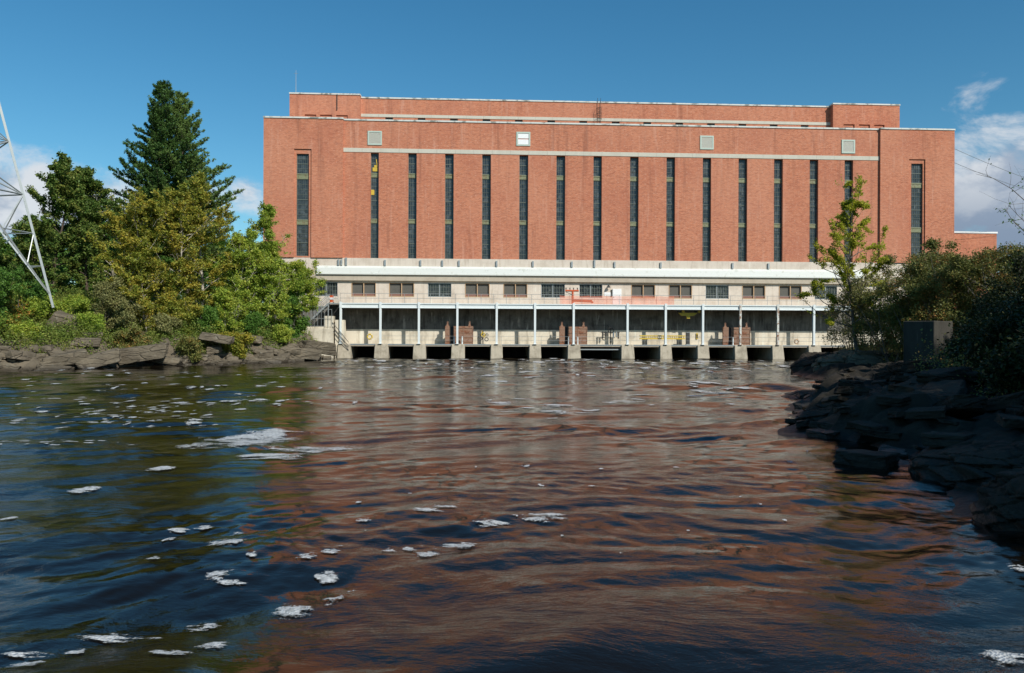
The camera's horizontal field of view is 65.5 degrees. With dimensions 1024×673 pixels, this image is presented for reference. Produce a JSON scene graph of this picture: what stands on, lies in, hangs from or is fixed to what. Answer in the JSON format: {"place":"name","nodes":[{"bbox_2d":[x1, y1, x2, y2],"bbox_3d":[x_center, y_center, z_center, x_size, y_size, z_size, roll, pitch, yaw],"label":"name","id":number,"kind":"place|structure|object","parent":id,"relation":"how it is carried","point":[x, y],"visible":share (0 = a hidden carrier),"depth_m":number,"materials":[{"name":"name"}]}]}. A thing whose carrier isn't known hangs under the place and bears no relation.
{"place":"outdoors","nodes":[
{"label":"outdoors","id":0,"kind":"place"},
{"bbox_2d":[0,356,1023,672],"bbox_3d":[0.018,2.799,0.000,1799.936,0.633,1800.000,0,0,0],"label":"water","id":1,"kind":"structure","parent":0,"point":[870,570],"depth_m":11.48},
{"bbox_2d":[0,358,1023,666],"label":"foam","id":2,"kind":"object","parent":1,"relation":"on","point":[324,578],"visible":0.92,"depth_m":14.33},
{"bbox_2d":[0,305,1023,531],"bbox_3d":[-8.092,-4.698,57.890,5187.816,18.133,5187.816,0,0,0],"label":"ground","id":3,"kind":"structure","parent":0,"point":[985,427],"depth_m":22.20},
{"bbox_2d":[0,265,30,318],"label":"bush","id":4,"kind":"object","parent":3,"relation":"on","point":[6,279],"visible":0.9,"depth_m":66.61,"materials":[{"name":"green plant"}]},
{"bbox_2d":[0,279,34,320],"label":"bush","id":5,"kind":"object","parent":3,"relation":"on","point":[20,308],"visible":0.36,"depth_m":70.33,"materials":[{"name":"green plant"}]},
{"bbox_2d":[0,310,36,339],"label":"bush","id":6,"kind":"object","parent":3,"relation":"on","point":[5,322],"visible":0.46,"depth_m":65.73,"materials":[{"name":"green plant"}]},
{"bbox_2d":[5,318,45,339],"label":"bush","id":7,"kind":"object","parent":3,"relation":"on","point":[20,327],"visible":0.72,"depth_m":65.62,"materials":[{"name":"green plant"}]},
{"bbox_2d":[0,104,53,307],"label":"transmission tower","id":8,"kind":"structure","parent":3,"relation":"on","point":[16,193],"depth_m":70.82,"materials":[{"name":"metal"}]},
{"bbox_2d":[0,214,59,284],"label":"leafy tree","id":9,"kind":"object","parent":3,"relation":"on","point":[42,228],"visible":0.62,"depth_m":79.16,"materials":[{"name":"green plant"}]},
{"bbox_2d":[10,276,58,304],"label":"bush","id":10,"kind":"object","parent":3,"relation":"on","point":[37,289],"visible":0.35,"depth_m":73.85,"materials":[{"name":"green plant"}]},
{"bbox_2d":[24,294,60,322],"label":"bush","id":11,"kind":"object","parent":3,"relation":"on","point":[39,306],"visible":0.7,"depth_m":72.11,"materials":[{"name":"green plant"}]},
{"bbox_2d":[25,149,91,288],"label":"leafy tree","id":12,"kind":"object","parent":3,"relation":"on","point":[62,194],"visible":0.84,"depth_m":83.83,"materials":[{"name":"green plant"}]},
{"bbox_2d":[40,348,86,365],"bbox_3d":[-36.865,1.845,65.467,3.550,1.024,1.931,-13,12,-28],"label":"rock slab","id":13,"kind":"object","parent":3,"relation":"on","point":[70,358],"visible":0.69,"depth_m":64.84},
{"bbox_2d":[48,310,78,333],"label":"boulder","id":14,"kind":"object","parent":3,"relation":"on","point":[58,316],"visible":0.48,"depth_m":70.99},
{"bbox_2d":[53,294,96,315],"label":"bush","id":15,"kind":"object","parent":3,"relation":"on","point":[77,303],"visible":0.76,"depth_m":73.33,"materials":[{"name":"green plant"}]},
{"bbox_2d":[51,163,125,291],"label":"leafy tree","id":16,"kind":"object","parent":3,"relation":"on","point":[88,250],"visible":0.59,"depth_m":85.70,"materials":[{"name":"green plant"}]},
{"bbox_2d":[73,311,108,336],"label":"bush","id":17,"kind":"object","parent":3,"relation":"on","point":[98,320],"visible":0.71,"depth_m":71.29,"materials":[{"name":"green plant"}]},
{"bbox_2d":[60,179,131,281],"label":"birch tree","id":18,"kind":"object","parent":3,"relation":"on","point":[96,188],"visible":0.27,"depth_m":87.45,"materials":[{"name":"green plant"}]},
{"bbox_2d":[75,348,121,368],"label":"rock slab","id":19,"kind":"object","parent":3,"relation":"on","point":[103,358],"visible":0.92,"depth_m":65.86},
{"bbox_2d":[88,276,133,329],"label":"bush","id":20,"kind":"object","parent":3,"relation":"on","point":[107,291],"visible":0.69,"depth_m":73.24,"materials":[{"name":"green plant"}]},
{"bbox_2d":[101,295,144,331],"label":"bush","id":21,"kind":"object","parent":3,"relation":"on","point":[123,311],"visible":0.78,"depth_m":73.02,"materials":[{"name":"green plant"}]},
{"bbox_2d":[81,186,167,309],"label":"birch tree","id":22,"kind":"object","parent":3,"relation":"on","point":[139,230],"visible":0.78,"depth_m":75.68,"materials":[{"name":"green plant"}]},
{"bbox_2d":[111,326,153,348],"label":"bush","id":23,"kind":"object","parent":3,"relation":"on","point":[134,337],"visible":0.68,"depth_m":70.47,"materials":[{"name":"green plant"}]},
{"bbox_2d":[118,343,168,364],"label":"rock slab","id":24,"kind":"object","parent":3,"relation":"on","point":[128,355],"visible":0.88,"depth_m":68.82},
{"bbox_2d":[113,244,177,331],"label":"birch tree","id":25,"kind":"object","parent":3,"relation":"on","point":[145,268],"visible":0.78,"depth_m":76.51,"materials":[{"name":"green plant"}]},
{"bbox_2d":[107,79,208,300],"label":"pine tree","id":26,"kind":"object","parent":3,"relation":"on","point":[159,111],"visible":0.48,"depth_m":91.62,"materials":[{"name":"green plant"}]},
{"bbox_2d":[0,281,316,355],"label":"undergrowth","id":27,"kind":"object","parent":3,"relation":"on","point":[54,336],"visible":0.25,"depth_m":71.95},
{"bbox_2d":[148,311,186,336],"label":"bush","id":28,"kind":"object","parent":3,"relation":"on","point":[166,322],"visible":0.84,"depth_m":75.16,"materials":[{"name":"green plant"}]},
{"bbox_2d":[123,181,225,311],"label":"birch tree","id":29,"kind":"object","parent":3,"relation":"on","point":[177,208],"visible":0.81,"depth_m":79.32,"materials":[{"name":"green plant"}]},
{"bbox_2d":[152,296,205,335],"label":"bush","id":30,"kind":"object","parent":3,"relation":"on","point":[175,309],"visible":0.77,"depth_m":77.62,"materials":[{"name":"green plant"}]},
{"bbox_2d":[130,90,243,297],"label":"pine tree","id":31,"kind":"object","parent":3,"relation":"on","point":[181,111],"visible":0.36,"depth_m":94.49,"materials":[{"name":"green plant"}]},
{"bbox_2d":[174,334,206,362],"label":"bush","id":32,"kind":"object","parent":3,"relation":"on","point":[189,346],"visible":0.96,"depth_m":73.80,"materials":[{"name":"green plant"}]},
{"bbox_2d":[162,171,242,307],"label":"birch tree","id":33,"kind":"object","parent":3,"relation":"on","point":[199,186],"visible":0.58,"depth_m":83.43,"materials":[{"name":"green plant"}]},
{"bbox_2d":[188,304,221,333],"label":"bush","id":34,"kind":"object","parent":3,"relation":"on","point":[208,315],"visible":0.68,"depth_m":79.41,"materials":[{"name":"green plant"}]},
{"bbox_2d":[198,332,234,343],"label":"boulder","id":35,"kind":"object","parent":3,"relation":"on","point":[219,338],"visible":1,"depth_m":76.22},
{"bbox_2d":[208,286,253,333],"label":"birch tree","id":36,"kind":"object","parent":3,"relation":"on","point":[224,300],"visible":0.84,"depth_m":81.65,"materials":[{"name":"green plant"}]},
{"bbox_2d":[198,227,271,326],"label":"birch tree","id":37,"kind":"object","parent":3,"relation":"on","point":[241,244],"visible":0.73,"depth_m":86.47,"materials":[{"name":"green plant"}]},
{"bbox_2d":[219,331,258,358],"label":"bush","id":38,"kind":"object","parent":3,"relation":"on","point":[242,340],"visible":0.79,"depth_m":79.49,"materials":[{"name":"green plant"}]},
{"bbox_2d":[251,335,263,342],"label":"ledge rock","id":39,"kind":"object","parent":3,"relation":"on","point":[260,339],"visible":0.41,"depth_m":82.90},
{"bbox_2d":[239,311,271,337],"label":"bush","id":40,"kind":"object","parent":39,"relation":"on","point":[255,320],"visible":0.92,"depth_m":84.14,"materials":[{"name":"green plant"}]},
{"bbox_2d":[234,200,292,313],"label":"birch tree","id":41,"kind":"object","parent":3,"relation":"on","point":[268,212],"visible":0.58,"depth_m":91.44,"materials":[{"name":"green plant"}]},
{"bbox_2d":[239,241,305,332],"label":"birch tree","id":42,"kind":"object","parent":3,"relation":"on","point":[273,283],"visible":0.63,"depth_m":88.42,"materials":[{"name":"green plant"}]},
{"bbox_2d":[266,289,313,339],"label":"birch tree","id":43,"kind":"object","parent":3,"relation":"on","point":[300,323],"visible":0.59,"depth_m":91.39,"materials":[{"name":"green plant"}]},
{"bbox_2d":[279,347,300,354],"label":"ledge rock","id":44,"kind":"object","parent":3,"relation":"on","point":[295,351],"visible":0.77,"depth_m":85.50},
{"bbox_2d":[270,323,294,342],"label":"bush","id":45,"kind":"object","parent":44,"relation":"on","point":[282,333],"visible":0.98,"depth_m":85.28,"materials":[{"name":"green plant"}]},
{"bbox_2d":[271,259,326,333],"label":"birch tree","id":46,"kind":"object","parent":3,"relation":"on","point":[303,273],"visible":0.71,"depth_m":92.74,"materials":[{"name":"green plant"}]},
{"bbox_2d":[297,340,336,355],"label":"boulder","id":47,"kind":"object","parent":3,"relation":"on","point":[328,348],"visible":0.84,"depth_m":89.18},
{"bbox_2d":[263,92,997,358],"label":"powerhouse","id":48,"kind":"structure","parent":3,"relation":"on","point":[413,225],"depth_m":105.48,"materials":[{"name":"red brick"}]},
{"bbox_2d":[297,154,308,255],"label":"window","id":49,"kind":"structure","parent":48,"relation":"in","point":[302,159],"depth_m":103.50,"materials":[{"name":"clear glass"}]},
{"bbox_2d":[351,282,375,296],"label":"window","id":50,"kind":"structure","parent":48,"relation":"in","point":[356,287],"depth_m":103.93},
{"bbox_2d":[371,153,378,257],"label":"window","id":51,"kind":"structure","parent":48,"relation":"in","point":[374,157],"depth_m":104.29,"materials":[{"name":"black glass"}]},
{"bbox_2d":[389,283,413,296],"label":"window","id":52,"kind":"structure","parent":48,"relation":"in","point":[393,287],"depth_m":104.21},
{"bbox_2d":[408,154,416,257],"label":"window","id":53,"kind":"structure","parent":48,"relation":"in","point":[412,160],"depth_m":104.52,"materials":[{"name":"black glass"}]},
{"bbox_2d":[428,283,450,296],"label":"window","id":54,"kind":"structure","parent":48,"relation":"in","point":[434,289],"depth_m":104.47,"materials":[{"name":"grey glass"}]},
{"bbox_2d":[445,155,453,258],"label":"window","id":55,"kind":"structure","parent":48,"relation":"in","point":[449,159],"depth_m":104.80,"materials":[{"name":"black glass"}]},
{"bbox_2d":[445,321,472,343],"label":"sluice gate","id":56,"kind":"structure","parent":48,"relation":"on","point":[465,333],"depth_m":102.37,"materials":[{"name":"brown metal"}]},
{"bbox_2d":[465,283,489,296],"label":"window","id":57,"kind":"structure","parent":48,"relation":"in","point":[473,289],"depth_m":104.72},
{"bbox_2d":[482,155,490,258],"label":"window","id":58,"kind":"structure","parent":48,"relation":"in","point":[486,159],"depth_m":105.06,"materials":[{"name":"black glass"}]},
{"bbox_2d":[503,283,527,297],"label":"window","id":59,"kind":"structure","parent":48,"relation":"in","point":[508,288],"depth_m":104.98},
{"bbox_2d":[519,156,527,259],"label":"window","id":60,"kind":"structure","parent":48,"relation":"in","point":[523,160],"depth_m":105.31,"materials":[{"name":"black glass"}]},
{"bbox_2d":[541,284,564,297],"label":"window","id":61,"kind":"structure","parent":48,"relation":"in","point":[545,288],"depth_m":105.26,"materials":[{"name":"grey glass"}]},
{"bbox_2d":[556,156,564,259],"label":"window","id":62,"kind":"structure","parent":48,"relation":"in","point":[560,161],"depth_m":105.57,"materials":[{"name":"black glass"}]},
{"bbox_2d":[559,322,586,343],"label":"sluice gate","id":63,"kind":"structure","parent":48,"relation":"on","point":[567,331],"depth_m":103.15,"materials":[{"name":"brown metal"}]},
{"bbox_2d":[579,284,601,297],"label":"window","id":64,"kind":"structure","parent":48,"relation":"in","point":[585,290],"depth_m":105.52,"materials":[{"name":"grey glass"}]},
{"bbox_2d":[593,157,600,259],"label":"window","id":65,"kind":"structure","parent":48,"relation":"in","point":[597,160],"depth_m":105.85,"materials":[{"name":"black glass"}]},
{"bbox_2d":[560,295,673,304],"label":"safety netting","id":66,"kind":"object","parent":48,"relation":"attached to","point":[606,298],"visible":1,"depth_m":102.67,"materials":[{"name":"orange"}]},
{"bbox_2d":[630,158,637,260],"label":"window","id":67,"kind":"structure","parent":48,"relation":"in","point":[633,161],"depth_m":106.09,"materials":[{"name":"black glass"}]},
{"bbox_2d":[631,284,654,297],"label":"window","id":68,"kind":"structure","parent":48,"relation":"in","point":[638,290],"depth_m":105.88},
{"bbox_2d":[666,158,673,260],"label":"window","id":69,"kind":"structure","parent":48,"relation":"in","point":[670,161],"depth_m":106.37,"materials":[{"name":"black glass"}]},
{"bbox_2d":[669,285,691,298],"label":"window","id":70,"kind":"structure","parent":48,"relation":"in","point":[673,289],"depth_m":106.14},
{"bbox_2d":[702,159,709,260],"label":"window","id":71,"kind":"structure","parent":48,"relation":"in","point":[706,162],"depth_m":106.63,"materials":[{"name":"black glass"}]},
{"bbox_2d":[706,285,727,298],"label":"window","id":72,"kind":"structure","parent":48,"relation":"in","point":[714,291],"depth_m":106.42,"materials":[{"name":"grey glass"}]},
{"bbox_2d":[722,323,749,344],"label":"sluice gate","id":73,"kind":"structure","parent":48,"relation":"on","point":[729,334],"depth_m":104.28,"materials":[{"name":"brown metal"}]},
{"bbox_2d":[738,159,745,260],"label":"window","id":74,"kind":"structure","parent":48,"relation":"in","point":[742,162],"depth_m":106.87,"materials":[{"name":"black glass"}]},
{"bbox_2d":[742,285,764,298],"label":"window","id":75,"kind":"structure","parent":48,"relation":"in","point":[748,291],"depth_m":106.69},
{"bbox_2d":[774,160,781,261],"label":"window","id":76,"kind":"structure","parent":48,"relation":"in","point":[777,163],"depth_m":107.13,"materials":[{"name":"black glass"}]},
{"bbox_2d":[809,160,816,261],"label":"window","id":77,"kind":"structure","parent":48,"relation":"in","point":[813,164],"depth_m":107.39,"materials":[{"name":"black glass"}]},
{"bbox_2d":[844,161,851,261],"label":"window","id":78,"kind":"structure","parent":48,"relation":"in","point":[848,164],"depth_m":107.65,"materials":[{"name":"black glass"}]},
{"bbox_2d":[911,164,921,260],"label":"window","id":79,"kind":"structure","parent":48,"relation":"in","point":[916,169],"depth_m":107.84,"materials":[{"name":"black glass"}]},
{"bbox_2d":[790,352,833,373],"bbox_3d":[24.050,2.812,61.440,4.478,3.209,4.645,0,0,-42],"label":"rock outcrop","id":80,"kind":"object","parent":3,"relation":"on","point":[800,364],"visible":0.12,"depth_m":61.11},
{"bbox_2d":[796,401,842,421],"bbox_3d":[11.512,3.006,25.762,4.816,2.018,4.850,0,0,0],"label":"rock outcrop","id":81,"kind":"object","parent":3,"relation":"on","point":[818,412],"visible":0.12,"depth_m":25.61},
{"bbox_2d":[793,174,889,349],"bbox_3d":[24.649,-4.644,57.454,7.499,13.907,6.439,0,0,-24],"label":"lime sapling","id":82,"kind":"object","parent":3,"relation":"on","point":[851,205],"visible":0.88,"depth_m":56.71,"materials":[{"name":"green plant"}]},
{"bbox_2d":[811,349,885,371],"bbox_3d":[25.340,2.695,58.144,7.005,3.536,5.803,0,0,0],"label":"rock outcrop","id":83,"kind":"object","parent":3,"relation":"on","point":[857,357],"visible":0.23,"depth_m":56.68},
{"bbox_2d":[818,287,884,350],"bbox_3d":[26.084,-0.784,60.641,5.294,6.484,6.034,0,0,16],"label":"bush","id":84,"kind":"object","parent":3,"relation":"on","point":[832,332],"visible":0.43,"depth_m":60.47,"materials":[{"name":"green plant"}]},
{"bbox_2d":[832,449,899,468],"bbox_3d":[7.875,2.720,17.614,0.881,0.380,1.406,0,-1,-32],"label":"bank rock","id":85,"kind":"object","parent":3,"relation":"on","point":[869,459],"visible":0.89,"depth_m":17.28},
{"bbox_2d":[844,420,889,435],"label":"bank rock","id":86,"kind":"object","parent":3,"relation":"on","point":[868,428],"visible":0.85,"depth_m":20.94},
{"bbox_2d":[836,269,904,354],"bbox_3d":[26.535,-1.786,56.908,6.558,6.665,5.308,0,0,0],"label":"bush","id":87,"kind":"object","parent":3,"relation":"on","point":[858,287],"visible":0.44,"depth_m":57.02,"materials":[{"name":"green plant"}]},
{"bbox_2d":[838,272,934,361],"bbox_3d":[25.494,-0.905,53.934,5.255,6.722,6.595,0,0,0],"label":"bush","id":88,"kind":"object","parent":3,"relation":"on","point":[869,298],"visible":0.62,"depth_m":53.58,"materials":[{"name":"green plant"}]},
{"bbox_2d":[876,394,911,405],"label":"bank rock","id":89,"kind":"object","parent":3,"relation":"on","point":[894,400],"visible":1,"depth_m":21.75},
{"bbox_2d":[872,253,930,329],"bbox_3d":[29.605,-2.231,59.528,6.937,8.153,6.419,0,0,0],"label":"bush","id":90,"kind":"object","parent":3,"relation":"on","point":[889,263],"visible":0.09,"depth_m":57.83,"materials":[{"name":"green plant"}]},
{"bbox_2d":[886,358,933,375],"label":"bank rock","id":91,"kind":"object","parent":3,"relation":"on","point":[901,368],"visible":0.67,"depth_m":33.72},
{"bbox_2d":[868,265,969,347],"bbox_3d":[25.942,-1.272,50.767,4.123,6.730,5.789,0,0,-45],"label":"bush","id":92,"kind":"object","parent":3,"relation":"on","point":[926,287],"visible":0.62,"depth_m":50.45,"materials":[{"name":"green plant"}]},
{"bbox_2d":[904,405,946,418],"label":"bank rock","id":93,"kind":"object","parent":3,"relation":"on","point":[936,412],"visible":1,"depth_m":20.42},
{"bbox_2d":[903,321,952,362],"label":"concrete block","id":94,"kind":"structure","parent":3,"relation":"on","point":[913,334],"depth_m":41.63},
{"bbox_2d":[841,320,1023,397],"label":"undergrowth","id":95,"kind":"object","parent":3,"relation":"on","point":[950,362],"visible":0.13,"depth_m":30.50,"materials":[{"name":"green plant"}]},
{"bbox_2d":[920,379,966,399],"bbox_3d":[12.995,1.736,24.042,1.204,0.455,2.430,-14,3,39],"label":"bank rock","id":96,"kind":"object","parent":3,"relation":"on","point":[942,389],"visible":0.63,"depth_m":23.90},
{"bbox_2d":[915,366,972,382],"bbox_3d":[14.253,1.253,26.099,2.106,0.435,0.897,-5,4,-26],"label":"bank rock","id":97,"kind":"object","parent":3,"relation":"on","point":[939,374],"visible":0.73,"depth_m":25.75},
{"bbox_2d":[920,431,975,447],"bbox_3d":[9.941,2.359,18.165,0.707,0.316,1.063,-2,0,-40],"label":"bank rock","id":98,"kind":"object","parent":3,"relation":"on","point":[938,439],"visible":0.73,"depth_m":18.02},
{"bbox_2d":[906,236,995,345],"bbox_3d":[28.588,-2.545,52.021,6.162,8.266,7.504,0,0,0],"label":"bush","id":99,"kind":"object","parent":3,"relation":"on","point":[932,244],"visible":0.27,"depth_m":51.29,"materials":[{"name":"green plant"}]},
{"bbox_2d":[933,394,987,418],"bbox_3d":[11.818,1.912,21.176,1.002,0.458,2.273,5,-13,10],"label":"bank rock","id":100,"kind":"object","parent":3,"relation":"on","point":[965,406],"visible":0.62,"depth_m":20.28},
{"bbox_2d":[899,241,1023,334],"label":"bush","id":101,"kind":"object","parent":3,"relation":"on","point":[911,269],"visible":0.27,"depth_m":50.35,"materials":[{"name":"green plant"}]},
{"bbox_2d":[937,313,993,365],"bbox_3d":[19.507,0.394,32.947,2.993,3.039,3.979,0,0,0],"label":"bush","id":102,"kind":"object","parent":3,"relation":"on","point":[965,331],"visible":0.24,"depth_m":33.16,"materials":[{"name":"green plant"}]},
{"bbox_2d":[908,440,1023,490],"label":"rock outcrop","id":103,"kind":"object","parent":3,"relation":"on","point":[974,465],"visible":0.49,"depth_m":15.20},
{"bbox_2d":[937,294,1023,370],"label":"bush","id":104,"kind":"object","parent":3,"relation":"on","point":[1004,321],"visible":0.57,"depth_m":27.84,"materials":[{"name":"green plant"}]},
{"bbox_2d":[942,242,1023,325],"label":"bush","id":105,"kind":"object","parent":3,"relation":"on","point":[960,267],"visible":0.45,"depth_m":47.78,"materials":[{"name":"green plant"}]},
{"bbox_2d":[956,283,1023,327],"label":"bush","id":106,"kind":"object","parent":3,"relation":"on","point":[985,295],"visible":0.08,"depth_m":44.14,"materials":[{"name":"green plant"}]},
{"bbox_2d":[963,314,1023,395],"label":"bush","id":107,"kind":"object","parent":3,"relation":"on","point":[1014,363],"visible":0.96,"depth_m":22.19,"materials":[{"name":"green plant"}]},
{"bbox_2d":[968,289,1023,323],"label":"bush","id":108,"kind":"object","parent":3,"relation":"on","point":[983,306],"visible":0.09,"depth_m":37.53,"materials":[{"name":"green plant"}]},
{"bbox_2d":[969,467,1023,531],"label":"rock outcrop","id":109,"kind":"object","parent":3,"relation":"on","point":[998,503],"visible":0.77,"depth_m":11.77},
{"bbox_2d":[972,242,1023,316],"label":"bush","id":110,"kind":"object","parent":3,"relation":"on","point":[1019,263],"visible":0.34,"depth_m":41.77,"materials":[{"name":"green plant"}]},
{"bbox_2d":[987,391,1023,410],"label":"bank rock","id":111,"kind":"object","parent":3,"relation":"on","point":[1002,402],"visible":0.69,"depth_m":21.07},
{"bbox_2d":[994,413,1023,427],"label":"bank rock","id":112,"kind":"object","parent":3,"relation":"on","point":[1008,421],"visible":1,"depth_m":17.80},
{"bbox_2d":[0,0,1023,306],"label":"sky","id":113,"kind":"structure","parent":0,"point":[76,76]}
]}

